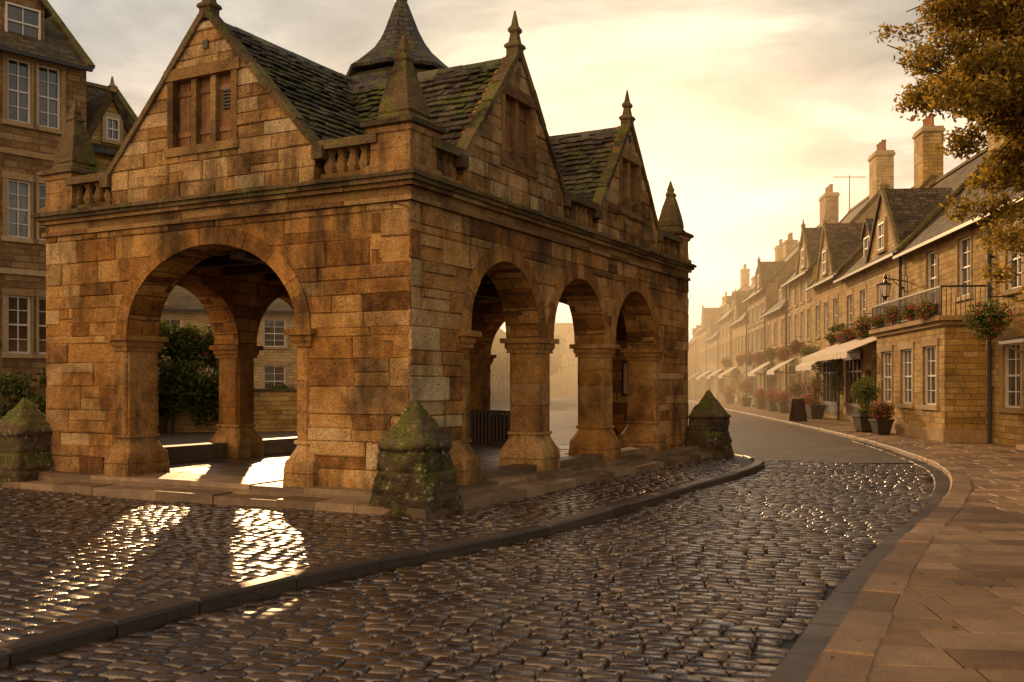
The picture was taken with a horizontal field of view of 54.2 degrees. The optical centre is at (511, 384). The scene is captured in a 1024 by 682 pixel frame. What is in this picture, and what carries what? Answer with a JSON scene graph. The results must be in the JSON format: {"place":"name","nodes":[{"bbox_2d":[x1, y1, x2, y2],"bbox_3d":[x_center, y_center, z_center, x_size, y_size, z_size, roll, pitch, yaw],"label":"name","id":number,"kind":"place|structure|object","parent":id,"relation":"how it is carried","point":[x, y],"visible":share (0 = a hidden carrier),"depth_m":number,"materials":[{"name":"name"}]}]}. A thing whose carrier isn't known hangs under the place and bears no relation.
{"place":"outdoors","nodes":[
{"label":"outdoors","id":0,"kind":"place"},
{"bbox_2d":[0,457,742,643],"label":"cobbled plaza","id":1,"kind":"structure","parent":0,"point":[49,568],"depth_m":10.43,"materials":[{"name":"stone"}]},
{"bbox_2d":[0,445,764,660],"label":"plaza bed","id":2,"kind":"object","parent":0,"point":[742,461],"visible":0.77,"depth_m":20.83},
{"bbox_2d":[0,367,46,418],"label":"hedge","id":3,"kind":"object","parent":2,"relation":"on","point":[14,386],"visible":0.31,"depth_m":26.00,"materials":[{"name":"green plant"}]},
{"bbox_2d":[1,0,711,518],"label":"market hall","id":4,"kind":"structure","parent":2,"relation":"on","point":[399,216],"depth_m":15.19,"materials":[{"name":"stone"}]},
{"bbox_2d":[0,397,53,488],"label":"guard stone","id":5,"kind":"object","parent":4,"relation":"on","point":[26,431],"visible":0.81,"depth_m":15.71,"materials":[{"name":"stone"}]},
{"bbox_2d":[369,400,460,516],"bbox_3d":[-1.209,0.942,12.503,0.970,1.516,0.942,0,0,28],"label":"guard stone","id":6,"kind":"object","parent":4,"relation":"on","point":[415,466],"visible":0.96,"depth_m":12.22,"materials":[{"name":"stone"}]},
{"bbox_2d":[622,361,627,395],"bbox_3d":[2.776,-0.150,22.703,0.600,0.800,0.070,0,0,28],"label":"notice board","id":7,"kind":"object","parent":4,"relation":"attached to","point":[624,378],"visible":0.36,"depth_m":22.78,"materials":[{"name":"wood"}]},
{"bbox_2d":[684,390,734,458],"bbox_3d":[4.466,0.906,22.693,1.015,1.597,1.000,0,0,28],"label":"guard stone","id":8,"kind":"object","parent":2,"relation":"on","point":[709,416],"visible":0.92,"depth_m":22.38,"materials":[{"name":"stone"}]},
{"bbox_2d":[0,459,933,681],"bbox_3d":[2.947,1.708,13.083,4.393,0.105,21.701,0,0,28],"label":"cobbled road","id":9,"kind":"structure","parent":0,"point":[429,621],"depth_m":7.59,"materials":[{"name":"stone"}]},
{"bbox_2d":[0,452,764,670],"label":"kerb","id":10,"kind":"structure","parent":9,"relation":"on","point":[150,617],"depth_m":8.37,"materials":[{"name":"stone"}]},
{"bbox_2d":[6,478,1023,681],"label":"fallen leaves","id":11,"kind":"object","parent":9,"relation":"on","point":[534,550],"visible":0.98,"depth_m":8.64,"materials":[{"name":"brown plant"}]},
{"bbox_2d":[765,441,949,681],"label":"gutter stones","id":12,"kind":"object","parent":9,"relation":"on","point":[797,663],"visible":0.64,"depth_m":7.75,"materials":[{"name":"stone"}]},
{"bbox_2d":[870,0,1023,301],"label":"autumn tree","id":13,"kind":"object","parent":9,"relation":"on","point":[983,87],"visible":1,"depth_m":13.85,"materials":[{"name":"orange plant"}]},
{"bbox_2d":[470,410,509,443],"bbox_3d":[-1.001,1.000,24.227,2.400,0.800,0.460,0,0,28],"label":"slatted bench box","id":14,"kind":"object","parent":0,"point":[489,427],"visible":0.39,"depth_m":23.75,"materials":[{"name":"brown wood"}]},
{"bbox_2d":[48,0,1023,341],"label":"sky","id":15,"kind":"structure","parent":0,"point":[750,109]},
{"bbox_2d":[158,396,918,462],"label":"road","id":16,"kind":"structure","parent":0,"point":[764,439],"depth_m":31.51,"materials":[{"name":"asphalt"}]},
{"bbox_2d":[158,318,218,432],"bbox_3d":[-12.258,-0.410,35.790,5.669,4.239,2.962,0,0,0],"label":"shrub","id":17,"kind":"object","parent":16,"relation":"on","point":[186,348],"visible":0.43,"depth_m":35.30,"materials":[{"name":"green plant"}]},
{"bbox_2d":[491,349,509,380],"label":"tree","id":18,"kind":"object","parent":16,"relation":"on","point":[500,364],"visible":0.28,"depth_m":89.69,"materials":[{"name":"green plant"}]},
{"bbox_2d":[550,333,567,375],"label":"tree","id":19,"kind":"object","parent":16,"relation":"on","point":[555,362],"visible":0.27,"depth_m":123.99,"materials":[{"name":"green plant"}]},
{"bbox_2d":[688,396,855,431],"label":"pavement bed","id":20,"kind":"object","parent":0,"point":[839,425],"visible":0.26,"depth_m":46.47,"materials":[{"name":"stone"}]},
{"bbox_2d":[722,386,735,403],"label":"planter","id":21,"kind":"object","parent":20,"relation":"on","point":[729,398],"visible":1,"depth_m":84.74,"materials":[{"name":"stone"}]},
{"bbox_2d":[738,380,753,406],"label":"planter","id":22,"kind":"object","parent":20,"relation":"on","point":[745,400],"visible":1,"depth_m":73.81,"materials":[{"name":"stone"}]},
{"bbox_2d":[752,387,768,408],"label":"planter","id":23,"kind":"object","parent":20,"relation":"on","point":[760,403],"visible":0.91,"depth_m":65.75,"materials":[{"name":"stone"}]},
{"bbox_2d":[765,390,778,410],"bbox_3d":[15.891,0.923,61.002,1.098,1.355,0.992,0,0,0],"label":"planter","id":24,"kind":"object","parent":20,"relation":"on","point":[770,403],"visible":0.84,"depth_m":60.77,"materials":[{"name":"stone"}]},
{"bbox_2d":[774,390,791,412],"bbox_3d":[15.472,0.930,56.998,1.034,1.340,1.065,0,0,0],"label":"planter","id":25,"kind":"object","parent":20,"relation":"on","point":[781,404],"visible":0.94,"depth_m":56.77,"materials":[{"name":"stone"}]},
{"bbox_2d":[785,380,804,412],"bbox_3d":[15.044,0.638,53.009,1.073,1.924,1.074,0,0,0],"label":"planter","id":26,"kind":"object","parent":20,"relation":"on","point":[795,390],"visible":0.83,"depth_m":52.92,"materials":[{"name":"stone"}]},
{"bbox_2d":[789,399,807,421],"bbox_3d":[12.591,1.100,44.000,0.560,1.000,0.580,0,0,-20],"label":"sandwich board","id":27,"kind":"object","parent":20,"relation":"on","point":[798,411],"visible":0.96,"depth_m":43.88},
{"bbox_2d":[803,375,826,418],"bbox_3d":[14.389,0.568,47.385,1.136,2.064,1.138,0,0,0],"label":"planter","id":28,"kind":"object","parent":20,"relation":"on","point":[815,411],"visible":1,"depth_m":47.18,"materials":[{"name":"stone"}]},
{"bbox_2d":[824,322,845,419],"bbox_3d":[14.940,-0.626,45.886,0.816,4.462,2.613,0,0,0],"label":"climbing plant","id":29,"kind":"object","parent":20,"relation":"on","point":[831,339],"visible":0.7,"depth_m":46.14,"materials":[{"name":"green plant"}]},
{"bbox_2d":[849,376,881,431],"bbox_3d":[12.025,0.639,33.991,1.056,1.921,1.062,0,0,0],"label":"planter","id":30,"kind":"object","parent":20,"relation":"on","point":[861,422],"visible":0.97,"depth_m":33.87,"materials":[{"name":"stone"}]},
{"bbox_2d":[853,374,876,413],"bbox_3d":[12.986,0.589,36.503,1.090,2.021,1.126,0,0,0],"label":"planter","id":31,"kind":"object","parent":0,"point":[868,405],"visible":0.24,"depth_m":36.45,"materials":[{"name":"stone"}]},
{"bbox_2d":[847,432,1023,681],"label":"pavement","id":32,"kind":"structure","parent":0,"point":[947,589],"depth_m":7.81,"materials":[{"name":"stone"}]},
{"bbox_2d":[867,398,894,434],"bbox_3d":[11.965,1.006,32.387,0.860,1.188,0.898,0,0,0],"label":"planter","id":33,"kind":"object","parent":32,"relation":"on","point":[881,422],"visible":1,"depth_m":32.20,"materials":[{"name":"stone"}]},
{"bbox_2d":[869,315,985,441],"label":"bay walls","id":34,"kind":"structure","parent":32,"relation":"on","point":[958,415],"depth_m":28.16,"materials":[{"name":"stone"}]},
{"bbox_2d":[879,338,938,409],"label":"bay windows","id":35,"kind":"structure","parent":34,"relation":"in","point":[931,376],"depth_m":31.82,"materials":[{"name":"wood"}]},
{"bbox_2d":[871,285,986,329],"bbox_3d":[13.058,-2.375,31.836,1.250,0.850,7.710,0,0,6],"label":"balcony railing","id":36,"kind":"object","parent":34,"relation":"on","point":[879,308],"visible":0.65,"depth_m":29.65,"materials":[{"name":"metal"}]},
{"bbox_2d":[868,299,938,328],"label":"balcony flowers","id":37,"kind":"object","parent":36,"relation":"attached to","point":[924,310],"visible":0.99,"depth_m":30.77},
{"label":"ground","id":38,"kind":"structure","parent":0,"visible":0},
{"bbox_2d":[0,0,85,416],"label":"walls","id":39,"kind":"structure","parent":38,"relation":"on","point":[19,255],"depth_m":28.77,"materials":[{"name":"brown stone"}]},
{"bbox_2d":[0,146,53,276],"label":"string courses","id":40,"kind":"object","parent":39,"relation":"attached to","point":[7,150],"depth_m":28.59,"materials":[{"name":"stone"}]},
{"bbox_2d":[1,1,66,358],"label":"windows","id":41,"kind":"structure","parent":39,"relation":"attached to","point":[46,98],"depth_m":28.80,"materials":[{"name":"white paint"}]},
{"bbox_2d":[0,0,94,71],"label":"roof","id":42,"kind":"structure","parent":39,"relation":"on","point":[60,45],"depth_m":29.59,"materials":[{"name":"stone"}]},
{"bbox_2d":[90,101,127,171],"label":"walls","id":43,"kind":"structure","parent":38,"relation":"on","point":[104,161],"depth_m":31.93,"materials":[{"name":"stone"}]},
{"bbox_2d":[100,76,122,145],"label":"windows","id":44,"kind":"structure","parent":43,"relation":"attached to","point":[111,128],"depth_m":32.06,"materials":[{"name":"white paint"}]},
{"bbox_2d":[86,81,137,155],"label":"roof","id":45,"kind":"structure","parent":43,"relation":"on","point":[100,98],"depth_m":32.28,"materials":[{"name":"stone"}]},
{"bbox_2d":[158,301,296,388],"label":"walls","id":46,"kind":"structure","parent":38,"relation":"on","point":[199,319],"depth_m":52.27,"materials":[{"name":"stone"}]},
{"bbox_2d":[158,314,288,388],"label":"windows","id":47,"kind":"structure","parent":46,"relation":"attached to","point":[273,336],"depth_m":52.44,"materials":[{"name":"white paint"}]},
{"bbox_2d":[162,285,293,312],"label":"roof","id":48,"kind":"structure","parent":46,"relation":"on","point":[179,298],"depth_m":51.89,"materials":[{"name":"stone"}]},
{"bbox_2d":[158,389,297,432],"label":"garden wall","id":49,"kind":"structure","parent":38,"relation":"on","point":[275,409],"depth_m":36.38,"materials":[{"name":"stone"}]},
{"bbox_2d":[490,338,509,400],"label":"walls","id":50,"kind":"structure","parent":38,"relation":"on","point":[496,343],"depth_m":108.39,"materials":[{"name":"stone"}]},
{"bbox_2d":[490,347,509,392],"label":"windows","id":51,"kind":"structure","parent":50,"relation":"attached to","point":[496,383],"depth_m":107.75,"materials":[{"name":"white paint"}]},
{"bbox_2d":[550,330,577,395],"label":"walls","id":52,"kind":"structure","parent":38,"relation":"on","point":[565,383],"depth_m":150.00,"materials":[{"name":"stone"}]},
{"bbox_2d":[554,323,573,350],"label":"roof","id":53,"kind":"structure","parent":52,"relation":"on","point":[564,329],"depth_m":152.84,"materials":[{"name":"stone"}]},
{"bbox_2d":[555,327,575,368],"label":"windows","id":54,"kind":"structure","parent":52,"relation":"attached to","point":[569,362],"depth_m":149.98,"materials":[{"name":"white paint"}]},
{"bbox_2d":[688,335,694,396],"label":"walls","id":55,"kind":"structure","parent":38,"relation":"on","point":[691,371],"depth_m":141.69,"materials":[{"name":"stone"}]},
{"bbox_2d":[707,334,718,400],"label":"walls","id":56,"kind":"structure","parent":38,"relation":"on","point":[712,368],"depth_m":107.57,"materials":[{"name":"stone"}]},
{"bbox_2d":[706,315,716,393],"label":"windows","id":57,"kind":"structure","parent":56,"relation":"attached to","point":[712,355],"depth_m":109.65,"materials":[{"name":"white paint"}]},
{"bbox_2d":[703,313,723,342],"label":"roof","id":58,"kind":"structure","parent":56,"relation":"on","point":[712,325],"depth_m":112.01,"materials":[{"name":"stone"}]},
{"bbox_2d":[696,287,747,397],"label":"walls","id":59,"kind":"structure","parent":38,"relation":"on","point":[699,334],"depth_m":123.02,"materials":[{"name":"stone"}]},
{"bbox_2d":[696,305,705,397],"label":"windows","id":60,"kind":"structure","parent":59,"relation":"attached to","point":[701,351],"depth_m":124.50,"materials":[{"name":"white paint"}]},
{"bbox_2d":[693,284,748,334],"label":"roof","id":61,"kind":"structure","parent":59,"relation":"on","point":[713,313],"depth_m":121.16,"materials":[{"name":"stone"}]},
{"bbox_2d":[740,264,749,290],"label":"chimneys","id":62,"kind":"object","parent":61,"relation":"on","point":[744,275],"visible":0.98,"depth_m":116.77,"materials":[{"name":"stone"}]},
{"bbox_2d":[719,304,732,400],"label":"walls","id":63,"kind":"structure","parent":38,"relation":"on","point":[726,333],"depth_m":96.48,"materials":[{"name":"stone"}]},
{"bbox_2d":[717,323,723,399],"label":"doors and shopfront","id":64,"kind":"structure","parent":63,"relation":"attached to","point":[721,393],"depth_m":102.13,"materials":[{"name":"brown paint"}]},
{"bbox_2d":[719,300,733,401],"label":"windows","id":65,"kind":"structure","parent":63,"relation":"attached to","point":[724,377],"depth_m":99.01,"materials":[{"name":"white paint"}]},
{"bbox_2d":[715,258,782,323],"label":"roof","id":66,"kind":"structure","parent":63,"relation":"on","point":[729,299],"depth_m":97.00,"materials":[{"name":"stone"}]},
{"bbox_2d":[774,239,782,260],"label":"chimneys","id":67,"kind":"object","parent":66,"relation":"on","point":[778,249],"visible":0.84,"depth_m":90.97,"materials":[{"name":"stone"}]},
{"bbox_2d":[732,303,745,403],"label":"walls","id":68,"kind":"structure","parent":38,"relation":"on","point":[738,328],"depth_m":84.57,"materials":[{"name":"stone"}]},
{"bbox_2d":[730,326,739,400],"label":"doors and shopfront","id":69,"kind":"structure","parent":68,"relation":"attached to","point":[734,379],"depth_m":89.44,"materials":[{"name":"beige paint"}]},
{"bbox_2d":[732,288,745,403],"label":"windows","id":70,"kind":"structure","parent":68,"relation":"attached to","point":[735,312],"depth_m":85.95,"materials":[{"name":"white paint"}]},
{"bbox_2d":[727,289,753,327],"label":"roof","id":71,"kind":"structure","parent":68,"relation":"on","point":[740,307],"depth_m":86.71,"materials":[{"name":"stone"}]},
{"bbox_2d":[782,232,798,258],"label":"chimneys","id":72,"kind":"object","parent":71,"relation":"on","point":[789,244],"visible":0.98,"depth_m":79.87,"materials":[{"name":"stone"}]},
{"bbox_2d":[747,254,797,404],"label":"walls","id":73,"kind":"structure","parent":38,"relation":"on","point":[769,293],"depth_m":71.10,"materials":[{"name":"brown stone"}]},
{"bbox_2d":[746,301,753,402],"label":"doors and shopfront","id":74,"kind":"structure","parent":73,"relation":"attached to","point":[749,369],"depth_m":78.44,"materials":[{"name":"green paint"}]},
{"bbox_2d":[747,255,764,406],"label":"windows","id":75,"kind":"structure","parent":73,"relation":"attached to","point":[758,322],"depth_m":74.47,"materials":[{"name":"white paint"}]},
{"bbox_2d":[742,215,837,302],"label":"roof","id":76,"kind":"structure","parent":73,"relation":"on","point":[769,271],"depth_m":72.53,"materials":[{"name":"stone"}]},
{"bbox_2d":[818,184,839,225],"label":"chimneys","id":77,"kind":"object","parent":76,"relation":"on","point":[828,199],"visible":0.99,"depth_m":69.49,"materials":[{"name":"brown stone"}]},
{"bbox_2d":[766,289,787,398],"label":"walls","id":78,"kind":"structure","parent":38,"relation":"on","point":[777,314],"depth_m":64.84,"materials":[{"name":"stone"}]},
{"bbox_2d":[763,317,776,394],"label":"doors and shopfront","id":79,"kind":"structure","parent":78,"relation":"attached to","point":[770,382],"depth_m":67.84,"materials":[{"name":"brown paint"}]},
{"bbox_2d":[764,347,777,362],"bbox_3d":[16.855,-2.018,64.979,0.911,1.194,1.560,0,0,0],"label":"flower basket","id":80,"kind":"object","parent":78,"relation":"attached to","point":[770,353],"visible":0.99,"depth_m":64.77,"materials":[{"name":"green plant"}]},
{"bbox_2d":[767,288,784,391],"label":"windows","id":81,"kind":"structure","parent":78,"relation":"attached to","point":[776,329],"depth_m":64.86,"materials":[{"name":"white paint"}]},
{"bbox_2d":[760,271,793,317],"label":"roof","id":82,"kind":"structure","parent":78,"relation":"on","point":[775,306],"depth_m":66.71,"materials":[{"name":"stone"}]},
{"bbox_2d":[688,399,972,681],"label":"kerb","id":83,"kind":"structure","parent":38,"relation":"on","point":[854,642],"depth_m":7.85,"materials":[{"name":"stone"}]},
{"bbox_2d":[788,199,876,399],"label":"walls","id":84,"kind":"structure","parent":38,"relation":"on","point":[869,212],"depth_m":55.10,"materials":[{"name":"stone"}]},
{"bbox_2d":[775,343,790,361],"bbox_3d":[16.290,-1.944,60.009,0.970,1.142,1.616,0,0,0],"label":"flower basket","id":85,"kind":"object","parent":84,"relation":"attached to","point":[783,353],"visible":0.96,"depth_m":59.76,"materials":[{"name":"red plant"}]},
{"bbox_2d":[785,285,800,402],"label":"doors and shopfront","id":86,"kind":"structure","parent":84,"relation":"attached to","point":[792,364],"depth_m":60.13,"materials":[{"name":"beige paint"}]},
{"bbox_2d":[767,357,795,374],"bbox_3d":[15.927,-1.093,59.154,1.263,1.013,2.860,0,0,6],"label":"awning","id":87,"kind":"object","parent":86,"relation":"attached to","point":[771,371],"visible":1,"depth_m":58.78,"materials":[{"name":"fabric"}]},
{"bbox_2d":[787,337,803,356],"bbox_3d":[15.869,-2.148,55.998,0.868,1.134,1.450,0,0,0],"label":"flower basket","id":88,"kind":"object","parent":84,"relation":"attached to","point":[795,345],"visible":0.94,"depth_m":55.78,"materials":[{"name":"green plant"}]},
{"bbox_2d":[787,219,810,398],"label":"windows","id":89,"kind":"structure","parent":84,"relation":"attached to","point":[803,259],"depth_m":56.41,"materials":[{"name":"white paint"}]},
{"bbox_2d":[781,183,889,287],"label":"roof","id":90,"kind":"structure","parent":84,"relation":"on","point":[811,237],"depth_m":54.97,"materials":[{"name":"stone"}]},
{"bbox_2d":[868,139,895,205],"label":"chimneys","id":91,"kind":"object","parent":90,"relation":"on","point":[881,160],"visible":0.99,"depth_m":52.82,"materials":[{"name":"stone"}]},
{"bbox_2d":[813,234,863,419],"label":"walls","id":92,"kind":"structure","parent":38,"relation":"on","point":[827,289],"depth_m":49.63,"materials":[{"name":"stone"}]},
{"bbox_2d":[798,342,818,356],"bbox_3d":[15.453,-1.578,52.018,1.123,1.274,1.847,0,0,0],"label":"flower basket","id":93,"kind":"object","parent":92,"relation":"attached to","point":[809,350],"visible":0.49,"depth_m":51.76,"materials":[{"name":"green plant"}]},
{"bbox_2d":[796,361,832,370],"bbox_3d":[14.796,-1.195,48.599,1.263,1.009,4.200,0,0,6],"label":"awning","id":94,"kind":"object","parent":92,"relation":"attached to","point":[804,366],"visible":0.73,"depth_m":48.29,"materials":[{"name":"fabric"}]},
{"bbox_2d":[812,360,837,413],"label":"doors and shopfront","id":95,"kind":"structure","parent":92,"relation":"attached to","point":[831,405],"depth_m":49.31,"materials":[{"name":"brown paint"}]},
{"bbox_2d":[814,214,838,404],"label":"windows","id":96,"kind":"structure","parent":92,"relation":"attached to","point":[824,262],"depth_m":49.92,"materials":[{"name":"white paint"}]},
{"bbox_2d":[805,174,936,290],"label":"roof","id":97,"kind":"structure","parent":92,"relation":"on","point":[845,245],"depth_m":48.76,"materials":[{"name":"stone"}]},
{"bbox_2d":[842,199,904,420],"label":"walls","id":98,"kind":"structure","parent":38,"relation":"on","point":[869,276],"depth_m":40.70,"materials":[{"name":"stone"}]},
{"bbox_2d":[834,324,856,350],"bbox_3d":[14.686,-2.039,43.822,0.972,1.252,1.759,0,0,0],"label":"flower basket","id":99,"kind":"object","parent":98,"relation":"attached to","point":[845,336],"visible":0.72,"depth_m":43.62,"materials":[{"name":"red plant"}]},
{"bbox_2d":[851,313,873,344],"bbox_3d":[14.345,-2.263,40.493,1.133,1.304,1.895,0,0,0],"label":"flower basket","id":100,"kind":"object","parent":98,"relation":"attached to","point":[862,328],"visible":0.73,"depth_m":40.39,"materials":[{"name":"green plant"}]},
{"bbox_2d":[846,176,888,408],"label":"windows","id":101,"kind":"structure","parent":98,"relation":"attached to","point":[881,235],"depth_m":40.58,"materials":[{"name":"white paint"}]},
{"bbox_2d":[843,257,903,415],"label":"doors and shopfront","id":102,"kind":"structure","parent":98,"relation":"attached to","point":[853,368],"depth_m":43.67,"materials":[{"name":"brown paint"}]},
{"bbox_2d":[801,335,876,363],"bbox_3d":[13.695,-1.493,41.134,1.863,1.014,9.200,0,0,6],"label":"awning","id":103,"kind":"object","parent":102,"relation":"attached to","point":[837,351],"visible":0.87,"depth_m":40.34,"materials":[{"name":"fabric"}]},
{"bbox_2d":[833,130,1019,282],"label":"roof","id":104,"kind":"structure","parent":98,"relation":"on","point":[911,213],"depth_m":38.25,"materials":[{"name":"stone"}]},
{"bbox_2d":[912,113,945,187],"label":"chimneys","id":105,"kind":"object","parent":104,"relation":"on","point":[928,161],"visible":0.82,"depth_m":45.54,"materials":[{"name":"stone"}]},
{"bbox_2d":[988,113,1010,151],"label":"chimneys","id":106,"kind":"object","parent":104,"relation":"on","point":[992,144],"depth_m":36.97,"materials":[{"name":"stone"}]},
{"bbox_2d":[905,205,1023,446],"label":"walls","id":107,"kind":"structure","parent":38,"relation":"on","point":[1007,429],"depth_m":28.04,"materials":[{"name":"stone"}]},
{"bbox_2d":[879,273,906,300],"bbox_3d":[13.625,-3.510,35.753,0.978,0.980,0.508,0,0,6],"label":"wall lantern","id":108,"kind":"object","parent":107,"relation":"attached to","point":[885,286],"depth_m":35.69,"materials":[{"name":"black metal"}]},
{"bbox_2d":[893,147,1023,258],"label":"roof","id":109,"kind":"structure","parent":107,"relation":"on","point":[937,226],"depth_m":32.73,"materials":[{"name":"stone"}]},
{"bbox_2d":[924,217,1023,449],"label":"windows","id":110,"kind":"structure","parent":107,"relation":"attached to","point":[1013,381],"depth_m":26.69,"materials":[{"name":"white paint"}]},
{"bbox_2d":[959,296,1014,345],"bbox_3d":[12.428,-1.663,26.009,1.274,1.303,1.822,0,0,0],"label":"flower basket","id":111,"kind":"object","parent":107,"relation":"attached to","point":[984,320],"visible":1,"depth_m":25.77,"materials":[{"name":"green plant"}]},
{"bbox_2d":[987,216,1023,442],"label":"doors and shopfront","id":112,"kind":"structure","parent":107,"relation":"attached to","point":[1006,342],"depth_m":27.41,"materials":[{"name":"paint"}]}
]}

